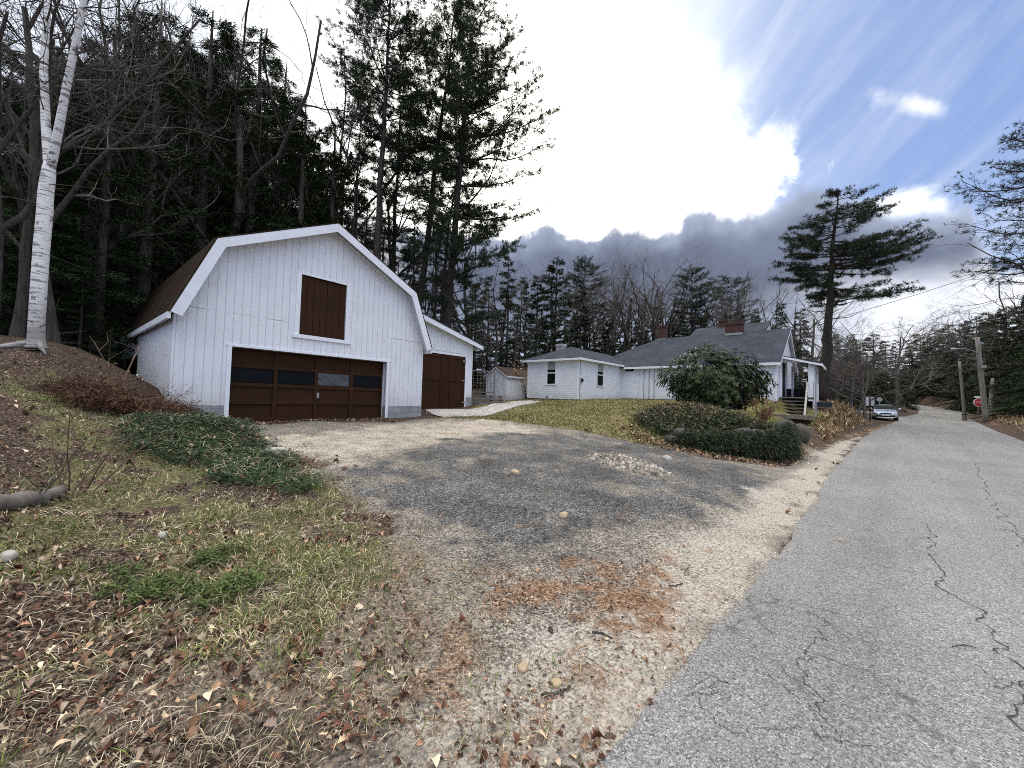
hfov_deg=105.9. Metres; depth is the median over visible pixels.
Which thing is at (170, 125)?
bare tree
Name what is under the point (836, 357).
bare tree
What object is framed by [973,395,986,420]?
stop sign
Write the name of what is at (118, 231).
hemlock tree
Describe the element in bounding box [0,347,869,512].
fallen leaves
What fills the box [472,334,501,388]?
hemlock tree
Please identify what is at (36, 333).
birch tree
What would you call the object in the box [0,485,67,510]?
fallen log
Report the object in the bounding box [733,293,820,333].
bare tree
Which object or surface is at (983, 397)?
utility pole
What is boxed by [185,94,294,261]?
hemlock tree
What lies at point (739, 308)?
bare tree
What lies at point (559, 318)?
hemlock tree
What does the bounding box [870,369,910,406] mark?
hemlock tree
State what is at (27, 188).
hemlock tree
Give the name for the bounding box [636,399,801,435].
dead grass
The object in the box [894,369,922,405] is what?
hemlock tree
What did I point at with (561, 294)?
bare tree
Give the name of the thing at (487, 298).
bare tree
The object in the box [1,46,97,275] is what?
hemlock tree
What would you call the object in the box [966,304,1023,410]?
hemlock tree
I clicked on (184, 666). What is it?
fallen leaves
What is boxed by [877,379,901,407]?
hemlock tree
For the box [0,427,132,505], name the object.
sapling shrub
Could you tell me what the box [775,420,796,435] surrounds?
boulder
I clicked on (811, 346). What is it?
bare tree
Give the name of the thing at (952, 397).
hemlock tree
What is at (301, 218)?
hemlock tree
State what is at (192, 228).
hemlock tree
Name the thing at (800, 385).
hemlock tree
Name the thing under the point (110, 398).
dead bracken
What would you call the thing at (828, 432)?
dry grass
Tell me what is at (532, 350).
hemlock tree
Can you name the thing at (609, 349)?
hemlock tree
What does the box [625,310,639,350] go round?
hemlock tree
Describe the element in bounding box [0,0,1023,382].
sky
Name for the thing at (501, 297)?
hemlock tree
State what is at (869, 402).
road sign
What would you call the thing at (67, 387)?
dead bracken
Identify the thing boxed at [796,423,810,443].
boulder
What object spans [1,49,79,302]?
hemlock tree
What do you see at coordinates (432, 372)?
barn door
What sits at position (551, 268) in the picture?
hemlock tree
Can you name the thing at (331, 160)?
hemlock tree
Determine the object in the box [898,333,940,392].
hemlock tree
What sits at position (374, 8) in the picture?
white pine
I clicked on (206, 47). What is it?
hemlock tree
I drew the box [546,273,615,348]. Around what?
bare tree
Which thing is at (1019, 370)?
hemlock tree
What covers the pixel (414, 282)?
hemlock tree
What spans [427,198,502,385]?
bare tree
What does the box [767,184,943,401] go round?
white pine
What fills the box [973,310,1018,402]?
hemlock tree
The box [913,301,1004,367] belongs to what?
bare tree
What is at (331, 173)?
hemlock tree
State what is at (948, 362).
hemlock tree
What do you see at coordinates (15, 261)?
hemlock tree
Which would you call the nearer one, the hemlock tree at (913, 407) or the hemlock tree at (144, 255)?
the hemlock tree at (144, 255)
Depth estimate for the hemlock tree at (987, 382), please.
46.19 m
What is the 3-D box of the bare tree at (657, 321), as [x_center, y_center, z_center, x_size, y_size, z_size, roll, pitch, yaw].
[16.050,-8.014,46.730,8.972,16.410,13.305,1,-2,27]
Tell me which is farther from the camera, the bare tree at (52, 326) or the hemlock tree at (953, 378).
the hemlock tree at (953, 378)
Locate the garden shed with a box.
[484,366,527,400]
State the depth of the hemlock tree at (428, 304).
29.21 m
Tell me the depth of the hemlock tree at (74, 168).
22.45 m
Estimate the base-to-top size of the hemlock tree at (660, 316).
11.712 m
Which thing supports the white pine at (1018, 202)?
on the ground at (66, 363)
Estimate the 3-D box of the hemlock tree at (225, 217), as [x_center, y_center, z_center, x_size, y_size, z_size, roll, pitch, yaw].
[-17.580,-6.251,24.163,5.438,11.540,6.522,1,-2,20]
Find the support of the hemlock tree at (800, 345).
on the ground at (66, 363)
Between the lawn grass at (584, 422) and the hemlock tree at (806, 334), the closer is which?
the lawn grass at (584, 422)
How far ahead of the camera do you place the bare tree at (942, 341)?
98.26 m
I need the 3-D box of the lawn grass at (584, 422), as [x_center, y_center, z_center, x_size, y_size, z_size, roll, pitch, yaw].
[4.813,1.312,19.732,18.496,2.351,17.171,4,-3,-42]
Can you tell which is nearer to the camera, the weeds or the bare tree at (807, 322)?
the weeds
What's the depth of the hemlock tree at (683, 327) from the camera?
60.35 m
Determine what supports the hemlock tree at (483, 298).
on the ground at (66, 363)
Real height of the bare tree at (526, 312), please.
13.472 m
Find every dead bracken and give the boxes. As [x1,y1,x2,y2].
[8,370,173,408]
[30,376,185,415]
[76,387,198,415]
[130,392,215,414]
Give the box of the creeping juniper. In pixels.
[628,402,810,463]
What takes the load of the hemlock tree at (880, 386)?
on the ground at (66, 363)
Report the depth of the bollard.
37.85 m
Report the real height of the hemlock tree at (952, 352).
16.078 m
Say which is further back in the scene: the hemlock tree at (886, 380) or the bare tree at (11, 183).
the hemlock tree at (886, 380)
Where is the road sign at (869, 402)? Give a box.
[866,397,873,420]
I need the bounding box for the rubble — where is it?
[585,452,671,480]
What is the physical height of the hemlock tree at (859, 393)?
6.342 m
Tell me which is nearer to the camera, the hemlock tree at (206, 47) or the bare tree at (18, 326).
the bare tree at (18, 326)
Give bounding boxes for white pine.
[313,0,448,275]
[325,55,392,237]
[353,47,442,287]
[386,0,492,307]
[396,0,562,334]
[420,74,492,322]
[558,255,612,345]
[667,264,718,336]
[701,272,760,323]
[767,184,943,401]
[941,121,1023,372]
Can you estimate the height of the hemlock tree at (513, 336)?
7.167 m
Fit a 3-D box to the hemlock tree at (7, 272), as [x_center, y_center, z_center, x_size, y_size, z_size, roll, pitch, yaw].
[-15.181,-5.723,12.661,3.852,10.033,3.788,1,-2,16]
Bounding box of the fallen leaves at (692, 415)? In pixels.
[638,402,767,429]
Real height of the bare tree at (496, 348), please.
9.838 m
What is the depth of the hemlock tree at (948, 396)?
70.84 m
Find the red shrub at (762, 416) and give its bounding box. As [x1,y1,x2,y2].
[742,395,782,423]
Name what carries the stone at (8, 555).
on the ground at (66, 363)
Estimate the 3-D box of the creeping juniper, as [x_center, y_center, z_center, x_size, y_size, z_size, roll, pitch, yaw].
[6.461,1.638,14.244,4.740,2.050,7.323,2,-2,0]
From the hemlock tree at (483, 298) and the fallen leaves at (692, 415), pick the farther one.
the hemlock tree at (483, 298)
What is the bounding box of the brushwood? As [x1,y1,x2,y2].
[143,379,197,402]
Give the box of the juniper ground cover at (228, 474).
[91,407,331,496]
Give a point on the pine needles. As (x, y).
(540, 723)
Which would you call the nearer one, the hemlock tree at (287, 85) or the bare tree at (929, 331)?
the hemlock tree at (287, 85)
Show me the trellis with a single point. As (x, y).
(480, 382)
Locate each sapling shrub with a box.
[0,374,184,496]
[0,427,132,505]
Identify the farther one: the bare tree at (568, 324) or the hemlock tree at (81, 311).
the bare tree at (568, 324)
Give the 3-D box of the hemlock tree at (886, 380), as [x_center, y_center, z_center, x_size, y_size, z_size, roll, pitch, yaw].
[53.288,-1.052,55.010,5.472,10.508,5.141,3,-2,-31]
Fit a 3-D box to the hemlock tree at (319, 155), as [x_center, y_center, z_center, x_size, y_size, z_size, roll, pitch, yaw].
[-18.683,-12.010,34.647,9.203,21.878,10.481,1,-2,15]
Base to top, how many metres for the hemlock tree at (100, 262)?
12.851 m
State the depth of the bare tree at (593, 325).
54.92 m
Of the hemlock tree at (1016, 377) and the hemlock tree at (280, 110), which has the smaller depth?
the hemlock tree at (280, 110)
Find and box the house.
[522,319,825,419]
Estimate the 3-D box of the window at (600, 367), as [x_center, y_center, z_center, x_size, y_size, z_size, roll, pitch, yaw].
[5.587,-0.587,24.406,0.080,1.510,1.010,0,-3,42]
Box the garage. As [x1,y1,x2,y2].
[115,222,483,421]
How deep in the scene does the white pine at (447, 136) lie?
25.73 m
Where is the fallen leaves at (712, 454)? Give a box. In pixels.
[612,419,816,466]
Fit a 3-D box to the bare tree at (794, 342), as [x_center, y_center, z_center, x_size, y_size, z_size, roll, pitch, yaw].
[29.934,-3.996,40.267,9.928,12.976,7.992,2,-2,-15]
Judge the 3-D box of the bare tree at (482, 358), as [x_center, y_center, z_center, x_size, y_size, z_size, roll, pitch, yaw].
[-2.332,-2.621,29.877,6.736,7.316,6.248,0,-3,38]
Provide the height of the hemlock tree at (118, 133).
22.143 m
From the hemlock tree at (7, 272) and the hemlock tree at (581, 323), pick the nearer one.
the hemlock tree at (7, 272)
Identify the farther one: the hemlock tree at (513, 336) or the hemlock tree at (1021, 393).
the hemlock tree at (513, 336)
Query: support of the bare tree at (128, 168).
on the ground at (66, 363)
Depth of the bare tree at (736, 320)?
42.88 m
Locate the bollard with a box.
[961,413,966,419]
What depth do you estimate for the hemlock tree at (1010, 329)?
46.88 m
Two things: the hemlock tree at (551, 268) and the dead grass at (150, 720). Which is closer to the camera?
the dead grass at (150, 720)
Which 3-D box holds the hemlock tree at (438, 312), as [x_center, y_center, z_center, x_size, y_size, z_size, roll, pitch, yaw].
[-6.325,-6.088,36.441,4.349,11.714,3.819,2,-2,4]
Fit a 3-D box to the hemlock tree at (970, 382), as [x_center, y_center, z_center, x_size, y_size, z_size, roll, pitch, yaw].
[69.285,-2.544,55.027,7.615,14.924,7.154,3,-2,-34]
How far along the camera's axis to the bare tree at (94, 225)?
15.37 m
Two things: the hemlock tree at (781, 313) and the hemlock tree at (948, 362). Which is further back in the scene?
the hemlock tree at (948, 362)
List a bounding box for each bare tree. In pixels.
[0,0,128,306]
[0,0,185,336]
[0,0,206,242]
[0,0,222,337]
[0,0,223,343]
[0,0,228,346]
[0,0,291,308]
[1,0,261,351]
[56,6,272,255]
[66,0,229,320]
[83,3,296,260]
[88,1,395,228]
[208,107,389,246]
[285,1,428,242]
[374,118,475,290]
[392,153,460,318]
[423,222,553,364]
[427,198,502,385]
[453,308,531,394]
[465,266,531,368]
[487,277,561,364]
[489,286,559,367]
[514,260,622,351]
[532,259,585,351]
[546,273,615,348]
[547,273,648,352]
[558,251,616,343]
[559,254,676,352]
[565,243,657,349]
[568,252,701,345]
[569,261,659,352]
[573,251,643,349]
[587,273,654,353]
[591,255,671,354]
[595,239,686,338]
[597,250,681,340]
[609,260,703,340]
[639,242,720,339]
[659,261,711,336]
[660,266,780,330]
[668,281,727,327]
[669,259,737,332]
[675,282,780,326]
[686,263,783,326]
[694,267,807,330]
[699,273,755,326]
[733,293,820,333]
[745,273,803,323]
[761,270,875,381]
[767,287,844,360]
[775,287,841,387]
[793,305,926,418]
[794,326,905,403]
[795,324,946,419]
[861,301,1007,414]
[903,196,1023,320]
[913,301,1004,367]
[913,317,961,363]
[921,311,961,357]
[929,267,1023,336]
[936,285,1023,362]
[940,304,1022,357]
[966,274,1023,335]
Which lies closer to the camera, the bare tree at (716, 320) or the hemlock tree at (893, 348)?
the bare tree at (716, 320)
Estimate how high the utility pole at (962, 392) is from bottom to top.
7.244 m
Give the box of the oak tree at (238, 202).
[0,0,382,244]
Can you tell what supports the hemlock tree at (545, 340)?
on the ground at (66, 363)
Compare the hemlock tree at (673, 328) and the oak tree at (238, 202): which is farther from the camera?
the hemlock tree at (673, 328)
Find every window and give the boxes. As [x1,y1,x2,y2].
[545,361,557,384]
[596,363,604,386]
[623,368,635,372]
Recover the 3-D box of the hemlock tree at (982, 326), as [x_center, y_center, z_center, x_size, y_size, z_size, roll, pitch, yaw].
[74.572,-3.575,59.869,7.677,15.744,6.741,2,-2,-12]
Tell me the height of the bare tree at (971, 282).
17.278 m
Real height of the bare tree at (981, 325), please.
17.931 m
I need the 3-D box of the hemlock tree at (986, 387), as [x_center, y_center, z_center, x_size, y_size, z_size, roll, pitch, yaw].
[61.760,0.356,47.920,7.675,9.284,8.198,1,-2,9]
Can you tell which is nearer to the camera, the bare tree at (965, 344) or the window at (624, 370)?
the window at (624, 370)
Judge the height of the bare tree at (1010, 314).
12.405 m
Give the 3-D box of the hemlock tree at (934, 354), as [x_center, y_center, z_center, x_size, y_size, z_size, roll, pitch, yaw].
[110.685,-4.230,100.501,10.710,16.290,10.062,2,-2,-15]
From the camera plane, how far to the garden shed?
28.00 m
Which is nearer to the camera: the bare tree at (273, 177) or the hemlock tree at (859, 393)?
the bare tree at (273, 177)
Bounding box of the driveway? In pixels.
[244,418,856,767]
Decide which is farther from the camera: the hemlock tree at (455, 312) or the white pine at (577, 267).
the white pine at (577, 267)
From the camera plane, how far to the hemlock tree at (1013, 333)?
39.23 m
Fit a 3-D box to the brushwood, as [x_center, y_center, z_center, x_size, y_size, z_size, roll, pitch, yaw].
[-8.575,0.256,9.778,0.676,0.732,1.182,0,-3,44]
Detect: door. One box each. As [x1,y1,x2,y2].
[228,347,382,421]
[421,353,442,408]
[441,354,465,408]
[491,377,500,396]
[782,363,784,396]
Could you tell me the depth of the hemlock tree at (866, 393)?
52.79 m
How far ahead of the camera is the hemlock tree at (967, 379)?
58.63 m
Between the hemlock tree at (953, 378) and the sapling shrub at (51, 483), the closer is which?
the sapling shrub at (51, 483)
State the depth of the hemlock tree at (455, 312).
29.23 m
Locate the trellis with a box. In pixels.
[472,370,494,400]
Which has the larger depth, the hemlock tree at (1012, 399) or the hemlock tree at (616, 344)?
the hemlock tree at (616, 344)
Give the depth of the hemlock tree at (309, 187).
30.26 m
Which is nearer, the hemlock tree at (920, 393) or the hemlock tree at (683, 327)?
the hemlock tree at (683, 327)
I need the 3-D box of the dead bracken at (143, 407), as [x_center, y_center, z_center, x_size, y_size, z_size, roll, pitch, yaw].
[-8.342,0.388,8.185,3.236,0.909,2.128,2,-2,0]
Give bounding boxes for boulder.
[262,447,287,457]
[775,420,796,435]
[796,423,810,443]
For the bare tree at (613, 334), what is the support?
on the ground at (66, 363)
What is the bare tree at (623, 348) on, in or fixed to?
on the ground at (66, 363)
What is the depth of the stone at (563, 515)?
4.69 m
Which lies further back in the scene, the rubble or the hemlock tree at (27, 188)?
the hemlock tree at (27, 188)
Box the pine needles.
[261,492,756,767]
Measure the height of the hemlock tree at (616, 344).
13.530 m
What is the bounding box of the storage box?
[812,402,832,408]
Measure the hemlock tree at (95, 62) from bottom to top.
22.818 m
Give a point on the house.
(562, 372)
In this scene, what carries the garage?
on the ground at (66, 363)
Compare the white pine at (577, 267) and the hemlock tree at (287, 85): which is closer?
the hemlock tree at (287, 85)
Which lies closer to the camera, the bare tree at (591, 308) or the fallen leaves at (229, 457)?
the fallen leaves at (229, 457)
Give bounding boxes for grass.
[0,350,386,767]
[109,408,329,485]
[434,397,848,464]
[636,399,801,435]
[810,399,1023,441]
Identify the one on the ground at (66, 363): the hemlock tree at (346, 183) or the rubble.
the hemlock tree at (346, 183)
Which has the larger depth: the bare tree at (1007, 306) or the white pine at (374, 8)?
the bare tree at (1007, 306)
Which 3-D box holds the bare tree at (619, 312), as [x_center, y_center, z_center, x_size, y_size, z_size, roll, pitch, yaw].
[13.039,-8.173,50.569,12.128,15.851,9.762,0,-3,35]
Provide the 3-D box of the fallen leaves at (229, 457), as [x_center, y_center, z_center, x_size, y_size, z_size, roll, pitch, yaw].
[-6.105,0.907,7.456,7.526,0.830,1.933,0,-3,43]
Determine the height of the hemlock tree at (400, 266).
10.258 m
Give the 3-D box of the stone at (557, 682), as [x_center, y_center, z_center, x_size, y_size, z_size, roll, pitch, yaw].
[0.249,1.671,2.158,0.062,0.041,0.053,3,-2,-22]
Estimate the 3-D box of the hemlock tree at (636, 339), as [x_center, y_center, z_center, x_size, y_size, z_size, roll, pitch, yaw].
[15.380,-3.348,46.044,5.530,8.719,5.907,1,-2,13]
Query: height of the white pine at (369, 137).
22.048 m
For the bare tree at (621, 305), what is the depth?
55.05 m
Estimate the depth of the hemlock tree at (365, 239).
31.41 m
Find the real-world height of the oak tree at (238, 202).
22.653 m
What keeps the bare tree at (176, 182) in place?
on the ground at (66, 363)
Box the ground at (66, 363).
[0,335,1023,767]
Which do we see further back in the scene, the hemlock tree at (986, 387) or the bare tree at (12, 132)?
the hemlock tree at (986, 387)
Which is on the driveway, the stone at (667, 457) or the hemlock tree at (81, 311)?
the stone at (667, 457)
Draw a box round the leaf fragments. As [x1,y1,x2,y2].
[359,531,701,757]
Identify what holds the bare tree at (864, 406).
on the ground at (66, 363)
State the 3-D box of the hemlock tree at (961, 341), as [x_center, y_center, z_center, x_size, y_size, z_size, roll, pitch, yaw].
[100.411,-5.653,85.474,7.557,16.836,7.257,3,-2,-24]
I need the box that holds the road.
[595,404,1023,767]
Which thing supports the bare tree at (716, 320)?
on the ground at (66, 363)
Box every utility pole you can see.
[950,337,988,422]
[958,361,965,412]
[988,378,993,414]
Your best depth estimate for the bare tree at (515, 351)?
33.02 m
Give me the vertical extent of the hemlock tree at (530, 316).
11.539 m
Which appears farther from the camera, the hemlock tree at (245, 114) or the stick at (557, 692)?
the hemlock tree at (245, 114)
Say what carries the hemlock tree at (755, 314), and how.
on the ground at (66, 363)
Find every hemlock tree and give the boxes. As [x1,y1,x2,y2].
[0,0,250,375]
[0,21,188,364]
[0,23,74,329]
[0,45,116,355]
[0,59,129,336]
[0,95,64,336]
[0,136,76,327]
[0,279,17,335]
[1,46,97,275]
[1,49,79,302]
[3,50,120,327]
[4,33,132,319]
[17,98,137,346]
[56,259,112,357]
[57,92,161,358]
[58,45,163,281]
[64,39,231,321]
[77,32,191,308]
[85,2,288,360]
[101,328,116,365]
[102,247,142,374]
[108,59,230,316]
[114,214,181,317]
[160,23,303,280]
[162,32,297,259]
[178,213,194,267]
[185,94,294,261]
[198,38,261,227]
[207,196,255,234]
[208,65,277,221]
[209,61,328,231]
[251,95,341,232]
[254,118,327,229]
[257,126,343,228]
[304,121,363,227]
[314,154,344,226]
[319,152,372,245]
[335,148,373,249]
[346,194,386,253]
[371,212,388,261]
[395,258,404,273]
[403,225,428,314]
[422,280,435,314]
[433,262,459,330]
[451,293,459,331]
[462,283,487,377]
[462,283,491,365]
[470,283,509,373]
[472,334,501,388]
[486,255,529,368]
[491,341,506,366]
[504,321,526,368]
[508,276,532,366]
[520,256,582,356]
[520,274,553,369]
[521,335,539,369]
[537,326,552,351]
[550,277,573,350]
[566,323,586,348]
[567,283,592,350]
[574,291,600,349]
[591,321,624,355]
[592,302,611,352]
[600,307,623,354]
[604,338,613,355]
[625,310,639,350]
[629,320,651,348]
[634,305,650,346]
[642,334,649,344]
[649,302,669,340]
[668,317,676,337]
[675,309,690,334]
[681,324,689,336]
[684,314,707,333]
[732,308,744,321]
[752,308,759,322]
[773,302,797,364]
[790,327,811,386]
[793,308,813,381]
[794,347,807,388]
[814,333,858,408]
[830,373,857,410]
[836,334,861,401]
[841,362,890,406]
[843,344,879,408]
[847,366,877,407]
[862,333,907,392]
[868,373,907,412]
[870,341,912,411]
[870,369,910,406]
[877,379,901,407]
[889,340,913,387]
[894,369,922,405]
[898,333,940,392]
[899,341,919,377]
[901,391,919,409]
[904,351,920,394]
[907,379,922,399]
[910,361,947,397]
[917,354,954,396]
[919,324,959,398]
[921,328,951,396]
[923,341,945,380]
[932,354,974,406]
[934,366,966,397]
[935,320,974,399]
[937,374,970,405]
[941,320,972,379]
[942,359,965,400]
[943,331,960,379]
[944,316,987,402]
[944,372,970,410]
[948,347,976,411]
[952,360,993,412]
[962,306,1019,413]
[963,315,1001,413]
[963,337,1023,420]
[964,312,1000,394]
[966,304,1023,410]
[966,369,989,412]
[967,352,1010,414]
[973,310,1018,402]
[973,373,1006,408]
[980,340,1023,418]
[985,295,1023,410]
[985,305,1022,406]
[987,344,1023,405]
[988,318,1023,415]
[996,366,1015,412]
[1012,370,1023,417]
[1015,321,1023,405]
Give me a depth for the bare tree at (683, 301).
53.22 m
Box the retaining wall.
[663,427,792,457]
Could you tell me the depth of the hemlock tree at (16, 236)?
11.36 m
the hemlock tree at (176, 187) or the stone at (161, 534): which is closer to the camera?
the stone at (161, 534)
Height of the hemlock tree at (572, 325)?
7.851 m
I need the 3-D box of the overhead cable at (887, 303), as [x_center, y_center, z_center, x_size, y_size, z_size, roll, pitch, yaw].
[23.968,-5.549,22.873,14.091,4.981,0.025,2,-2,5]
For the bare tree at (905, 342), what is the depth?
43.30 m
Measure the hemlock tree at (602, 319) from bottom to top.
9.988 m
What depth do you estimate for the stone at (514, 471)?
6.64 m
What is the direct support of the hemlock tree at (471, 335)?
on the ground at (66, 363)
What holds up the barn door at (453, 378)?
in the garage
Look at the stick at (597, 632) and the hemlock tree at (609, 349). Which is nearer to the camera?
the stick at (597, 632)
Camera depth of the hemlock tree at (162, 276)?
18.61 m
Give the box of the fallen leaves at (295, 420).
[245,417,391,424]
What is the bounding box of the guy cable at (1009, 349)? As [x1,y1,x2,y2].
[993,323,1023,377]
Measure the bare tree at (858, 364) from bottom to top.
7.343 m
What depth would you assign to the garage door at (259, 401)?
12.50 m
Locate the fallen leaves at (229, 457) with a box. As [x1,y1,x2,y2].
[127,406,312,478]
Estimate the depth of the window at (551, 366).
23.82 m
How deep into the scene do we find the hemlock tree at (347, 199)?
27.31 m
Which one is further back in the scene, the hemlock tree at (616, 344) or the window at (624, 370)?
the hemlock tree at (616, 344)
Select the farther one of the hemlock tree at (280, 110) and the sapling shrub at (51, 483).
the hemlock tree at (280, 110)
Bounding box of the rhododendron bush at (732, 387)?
[654,341,777,410]
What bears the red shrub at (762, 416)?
on the ground at (66, 363)
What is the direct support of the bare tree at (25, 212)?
on the ground at (66, 363)
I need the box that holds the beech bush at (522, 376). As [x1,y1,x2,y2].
[511,360,528,398]
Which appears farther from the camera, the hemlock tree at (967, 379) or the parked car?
the hemlock tree at (967, 379)
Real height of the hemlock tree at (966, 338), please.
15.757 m
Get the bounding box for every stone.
[0,550,18,561]
[158,531,168,538]
[511,469,519,474]
[517,662,527,672]
[551,678,561,687]
[559,511,567,518]
[662,455,671,460]
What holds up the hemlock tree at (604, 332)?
on the ground at (66, 363)
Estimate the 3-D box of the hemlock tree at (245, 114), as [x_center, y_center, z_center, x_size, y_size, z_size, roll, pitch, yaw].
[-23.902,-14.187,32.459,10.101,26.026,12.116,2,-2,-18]
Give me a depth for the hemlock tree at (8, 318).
11.43 m
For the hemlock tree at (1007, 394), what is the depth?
40.82 m
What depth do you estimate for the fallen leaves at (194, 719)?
2.13 m
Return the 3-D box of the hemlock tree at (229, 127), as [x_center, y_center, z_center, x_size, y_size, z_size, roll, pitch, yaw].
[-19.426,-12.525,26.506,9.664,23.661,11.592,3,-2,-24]
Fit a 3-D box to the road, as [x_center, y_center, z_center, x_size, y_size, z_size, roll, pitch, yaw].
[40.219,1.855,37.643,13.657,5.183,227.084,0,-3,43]
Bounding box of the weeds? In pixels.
[90,539,268,611]
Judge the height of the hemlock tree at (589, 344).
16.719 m
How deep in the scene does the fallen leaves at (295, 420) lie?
12.42 m
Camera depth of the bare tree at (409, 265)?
30.92 m
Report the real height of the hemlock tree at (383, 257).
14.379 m
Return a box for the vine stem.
[91,336,148,390]
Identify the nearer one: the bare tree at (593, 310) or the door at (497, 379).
the door at (497, 379)
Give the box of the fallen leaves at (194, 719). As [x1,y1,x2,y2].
[0,369,841,767]
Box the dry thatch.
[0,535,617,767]
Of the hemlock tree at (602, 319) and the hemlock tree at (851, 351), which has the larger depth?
the hemlock tree at (851, 351)
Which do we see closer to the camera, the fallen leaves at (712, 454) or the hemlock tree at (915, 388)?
the fallen leaves at (712, 454)
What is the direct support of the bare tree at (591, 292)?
on the ground at (66, 363)
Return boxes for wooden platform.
[471,395,502,403]
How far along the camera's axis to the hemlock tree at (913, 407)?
61.93 m
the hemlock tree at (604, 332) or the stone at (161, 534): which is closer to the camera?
the stone at (161, 534)
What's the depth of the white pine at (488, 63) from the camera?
24.23 m
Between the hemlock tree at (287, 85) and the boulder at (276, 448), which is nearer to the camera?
the boulder at (276, 448)
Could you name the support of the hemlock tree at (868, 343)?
on the ground at (66, 363)
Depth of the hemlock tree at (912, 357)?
100.00 m
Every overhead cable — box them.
[792,264,1005,329]
[858,294,1020,334]
[858,303,1022,339]
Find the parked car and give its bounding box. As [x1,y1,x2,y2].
[871,404,900,420]
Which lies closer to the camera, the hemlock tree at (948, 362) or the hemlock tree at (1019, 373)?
the hemlock tree at (1019, 373)
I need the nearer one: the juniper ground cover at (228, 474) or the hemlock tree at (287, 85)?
the juniper ground cover at (228, 474)
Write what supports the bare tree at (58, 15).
on the ground at (66, 363)
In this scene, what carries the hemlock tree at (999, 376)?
on the ground at (66, 363)
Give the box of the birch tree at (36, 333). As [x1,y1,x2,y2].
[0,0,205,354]
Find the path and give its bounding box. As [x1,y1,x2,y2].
[425,400,540,417]
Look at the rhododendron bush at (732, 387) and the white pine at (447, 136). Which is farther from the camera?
the white pine at (447, 136)
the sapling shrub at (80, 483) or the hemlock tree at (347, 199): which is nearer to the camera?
the sapling shrub at (80, 483)
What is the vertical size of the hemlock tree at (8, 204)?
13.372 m
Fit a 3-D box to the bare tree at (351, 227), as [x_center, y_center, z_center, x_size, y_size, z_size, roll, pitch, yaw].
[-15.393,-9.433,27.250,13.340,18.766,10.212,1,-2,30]
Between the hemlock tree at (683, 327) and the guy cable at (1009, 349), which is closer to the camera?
the guy cable at (1009, 349)
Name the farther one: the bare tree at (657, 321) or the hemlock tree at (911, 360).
the hemlock tree at (911, 360)
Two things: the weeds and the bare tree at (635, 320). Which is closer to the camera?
the weeds
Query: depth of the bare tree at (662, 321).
47.87 m
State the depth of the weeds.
2.77 m
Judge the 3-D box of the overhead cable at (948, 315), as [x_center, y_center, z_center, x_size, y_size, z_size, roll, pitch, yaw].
[43.365,-6.892,42.319,0.029,3.300,40.785,1,-2,28]
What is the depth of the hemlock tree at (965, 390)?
60.62 m
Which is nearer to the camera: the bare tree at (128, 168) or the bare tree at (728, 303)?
the bare tree at (128, 168)
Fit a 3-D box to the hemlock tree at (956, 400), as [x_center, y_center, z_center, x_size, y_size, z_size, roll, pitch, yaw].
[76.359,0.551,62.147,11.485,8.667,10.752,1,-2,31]
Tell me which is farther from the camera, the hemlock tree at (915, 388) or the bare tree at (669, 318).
the hemlock tree at (915, 388)
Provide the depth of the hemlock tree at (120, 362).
15.53 m
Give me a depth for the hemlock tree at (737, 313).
46.04 m
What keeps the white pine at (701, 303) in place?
on the ground at (66, 363)
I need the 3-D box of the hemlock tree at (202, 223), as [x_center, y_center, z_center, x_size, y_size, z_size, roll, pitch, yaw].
[-16.777,-10.420,20.593,9.038,20.382,8.703,0,-3,38]
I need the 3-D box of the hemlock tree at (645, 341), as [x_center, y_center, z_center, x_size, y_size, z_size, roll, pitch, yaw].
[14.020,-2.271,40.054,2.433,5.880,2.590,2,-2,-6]
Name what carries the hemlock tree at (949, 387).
on the ground at (66, 363)
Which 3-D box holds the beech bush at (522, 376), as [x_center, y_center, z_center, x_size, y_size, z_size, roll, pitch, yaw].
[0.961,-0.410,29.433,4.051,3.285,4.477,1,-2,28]
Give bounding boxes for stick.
[540,685,569,696]
[592,630,612,638]
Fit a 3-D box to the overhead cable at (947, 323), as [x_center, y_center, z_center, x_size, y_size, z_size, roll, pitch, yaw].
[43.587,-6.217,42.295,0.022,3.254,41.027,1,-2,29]
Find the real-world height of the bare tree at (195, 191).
22.893 m
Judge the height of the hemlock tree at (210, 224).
20.550 m
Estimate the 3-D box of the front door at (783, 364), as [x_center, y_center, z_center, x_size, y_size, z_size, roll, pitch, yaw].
[15.778,-0.228,22.401,0.098,2.000,0.900,0,-3,42]
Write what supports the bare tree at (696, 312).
on the ground at (66, 363)
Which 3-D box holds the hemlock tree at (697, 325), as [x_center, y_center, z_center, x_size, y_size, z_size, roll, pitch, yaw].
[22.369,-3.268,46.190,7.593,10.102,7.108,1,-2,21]
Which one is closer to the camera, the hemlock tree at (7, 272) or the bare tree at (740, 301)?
the hemlock tree at (7, 272)

